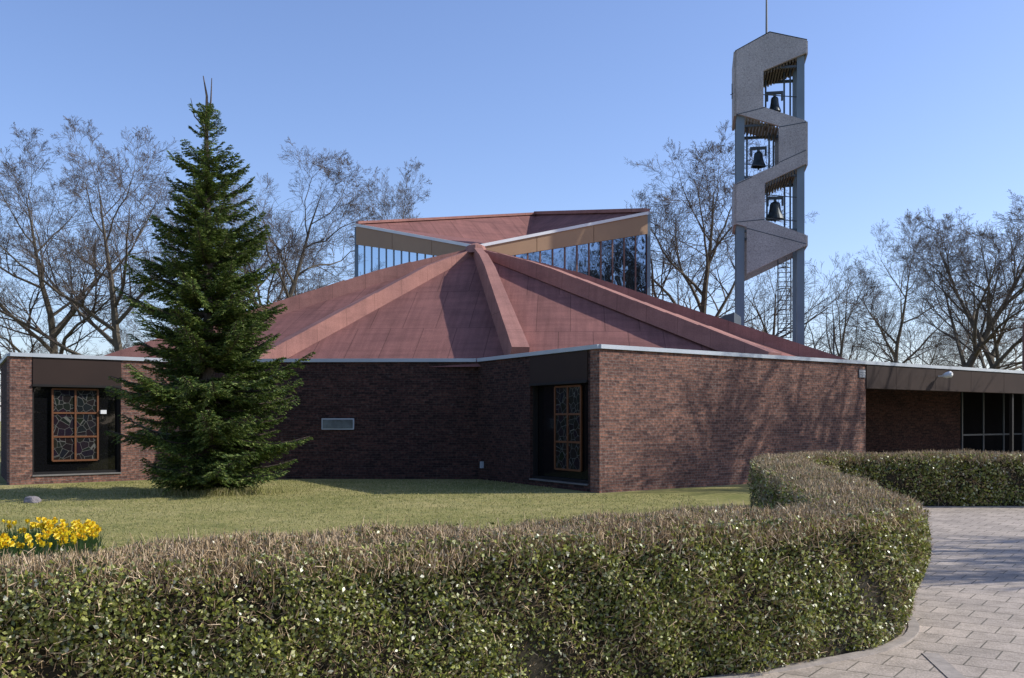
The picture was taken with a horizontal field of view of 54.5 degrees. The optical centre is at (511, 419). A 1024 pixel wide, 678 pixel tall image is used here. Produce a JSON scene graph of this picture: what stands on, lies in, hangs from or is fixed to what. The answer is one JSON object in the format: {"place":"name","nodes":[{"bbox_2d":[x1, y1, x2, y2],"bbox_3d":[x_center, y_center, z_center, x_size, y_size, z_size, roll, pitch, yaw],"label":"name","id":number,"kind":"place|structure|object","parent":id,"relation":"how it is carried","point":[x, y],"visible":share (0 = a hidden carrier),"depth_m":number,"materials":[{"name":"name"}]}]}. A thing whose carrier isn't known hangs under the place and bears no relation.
{"place":"outdoors","nodes":[
{"label":"outdoors","id":0,"kind":"place"},
{"bbox_2d":[0,421,757,565],"bbox_3d":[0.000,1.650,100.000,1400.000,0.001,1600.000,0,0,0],"label":"ground","id":1,"kind":"structure","parent":0,"point":[725,494],"depth_m":19.08,"materials":[{"name":"green plant"}]},
{"bbox_2d":[23,496,41,502],"bbox_3d":[-9.497,1.607,19.697,0.355,0.192,0.248,0,0,0],"label":"garden stone","id":2,"kind":"object","parent":1,"relation":"on","point":[31,499],"visible":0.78,"depth_m":19.63,"materials":[{"name":"grey stone"}]},
{"bbox_2d":[0,517,105,558],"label":"daffodil bed","id":3,"kind":"object","parent":1,"relation":"on","point":[77,534],"visible":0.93,"depth_m":11.89,"materials":[{"name":"yellow plant"}]},
{"bbox_2d":[0,122,168,412],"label":"bare tree","id":4,"kind":"object","parent":1,"relation":"on","point":[54,331],"visible":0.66,"depth_m":47.72,"materials":[{"name":"brown plant"}]},
{"bbox_2d":[0,115,216,399],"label":"bare tree","id":5,"kind":"object","parent":1,"relation":"on","point":[115,342],"visible":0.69,"depth_m":45.27,"materials":[{"name":"brown plant"}]},
{"bbox_2d":[104,76,314,494],"bbox_3d":[-6.857,-3.001,22.230,4.794,9.402,4.803,0,0,0],"label":"spruce tree","id":6,"kind":"object","parent":1,"relation":"on","point":[204,349],"visible":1,"depth_m":21.76,"materials":[{"name":"green plant"}]},
{"bbox_2d":[117,486,302,497],"bbox_3d":[-6.598,1.565,21.937,3.987,0.185,2.108,0,0,0],"label":"long grass tuft","id":7,"kind":"object","parent":1,"relation":"on","point":[218,491],"visible":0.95,"depth_m":21.68,"materials":[{"name":"green plant"}]},
{"bbox_2d":[99,166,352,348],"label":"bare oak tree","id":8,"kind":"object","parent":1,"relation":"on","point":[275,280],"visible":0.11,"depth_m":49.44,"materials":[{"name":"plant"}]},
{"bbox_2d":[170,138,382,306],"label":"bare oak tree","id":9,"kind":"object","parent":1,"relation":"on","point":[297,273],"visible":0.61,"depth_m":43.93,"materials":[{"name":"plant"}]},
{"bbox_2d":[335,157,431,272],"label":"bare tree","id":10,"kind":"object","parent":1,"relation":"on","point":[404,206],"visible":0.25,"depth_m":60.59,"materials":[{"name":"brown plant"}]},
{"bbox_2d":[0,287,1021,398],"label":"distant trees","id":11,"kind":"object","parent":1,"relation":"on","point":[139,333],"visible":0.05,"depth_m":79.92,"materials":[{"name":"brown plant"}]},
{"bbox_2d":[0,208,1023,492],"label":"modern brick church","id":12,"kind":"structure","parent":1,"relation":"on","point":[564,350],"depth_m":27.58,"materials":[{"name":"brown brick"}]},
{"bbox_2d":[34,387,115,471],"bbox_3d":[-11.468,0.280,26.150,1.707,2.260,1.404,0,0,0],"label":"window glass","id":13,"kind":"structure","parent":12,"relation":"in","point":[42,395],"depth_m":26.00,"materials":[{"name":"black glass"}]},
{"bbox_2d":[32,387,119,474],"bbox_3d":[-11.427,0.285,26.100,2.210,2.250,0.110,0,0,-39],"label":"window frame","id":14,"kind":"structure","parent":12,"relation":"in","point":[117,400],"depth_m":26.32,"materials":[{"name":"black metal"}]},
{"bbox_2d":[533,386,587,482],"bbox_3d":[1.217,0.315,23.910,0.110,2.310,2.632,0,0,-29],"label":"window frame","id":15,"kind":"structure","parent":12,"relation":"in","point":[535,388],"depth_m":25.00,"materials":[{"name":"black metal"}]},
{"bbox_2d":[538,383,587,479],"bbox_3d":[1.273,0.310,23.942,1.282,2.320,2.298,0,0,0],"label":"window glass","id":16,"kind":"structure","parent":12,"relation":"in","point":[545,394],"depth_m":24.52,"materials":[{"name":"black glass"}]},
{"bbox_2d":[0,448,1023,677],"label":"privet hedge","id":17,"kind":"object","parent":1,"relation":"on","point":[810,555],"visible":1,"depth_m":5.72,"materials":[{"name":"green plant"}]},
{"bbox_2d":[624,120,907,345],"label":"bare tree","id":18,"kind":"object","parent":1,"relation":"on","point":[678,265],"visible":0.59,"depth_m":45.35,"materials":[{"name":"brown plant"}]},
{"bbox_2d":[730,0,807,344],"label":"bell tower","id":19,"kind":"structure","parent":1,"relation":"on","point":[759,64],"depth_m":36.13,"materials":[{"name":"concrete"}]},
{"bbox_2d":[716,258,877,360],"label":"bare tree","id":20,"kind":"object","parent":1,"relation":"on","point":[765,328],"visible":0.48,"depth_m":47.20,"materials":[{"name":"brown plant"}]},
{"bbox_2d":[703,506,1023,677],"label":"curb","id":21,"kind":"structure","parent":1,"relation":"on","point":[910,634],"depth_m":6.87,"materials":[{"name":"concrete"}]},
{"bbox_2d":[782,253,947,364],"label":"bare tree","id":22,"kind":"object","parent":1,"relation":"on","point":[845,324],"visible":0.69,"depth_m":59.63,"materials":[{"name":"brown plant"}]},
{"bbox_2d":[834,209,978,367],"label":"bare tree","id":23,"kind":"object","parent":1,"relation":"on","point":[902,319],"visible":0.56,"depth_m":60.28,"materials":[{"name":"brown plant"}]},
{"bbox_2d":[816,204,1023,368],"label":"bare tree","id":24,"kind":"object","parent":1,"relation":"on","point":[992,355],"visible":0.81,"depth_m":52.04,"materials":[{"name":"brown plant"}]},
{"bbox_2d":[899,190,1023,370],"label":"bare tree","id":25,"kind":"object","parent":1,"relation":"on","point":[970,362],"visible":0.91,"depth_m":50.80,"materials":[{"name":"brown plant"}]},
{"bbox_2d":[1022,322,1023,370],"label":"flag pole","id":26,"kind":"object","parent":1,"relation":"on","point":[1022,346],"visible":0.42,"depth_m":43.98,"materials":[{"name":"white metal"}]},
{"bbox_2d":[0,0,1023,420],"label":"sky","id":27,"kind":"structure","parent":0,"point":[506,106],"materials":[{"name":"blue"}]},
{"bbox_2d":[746,507,1023,677],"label":"pavement","id":28,"kind":"structure","parent":0,"point":[968,614],"depth_m":8.71,"materials":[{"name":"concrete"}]},
{"bbox_2d":[921,653,965,677],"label":"path edging","id":29,"kind":"object","parent":28,"relation":"on","point":[940,663],"visible":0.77,"depth_m":6.63,"materials":[{"name":"concrete"}]}
]}

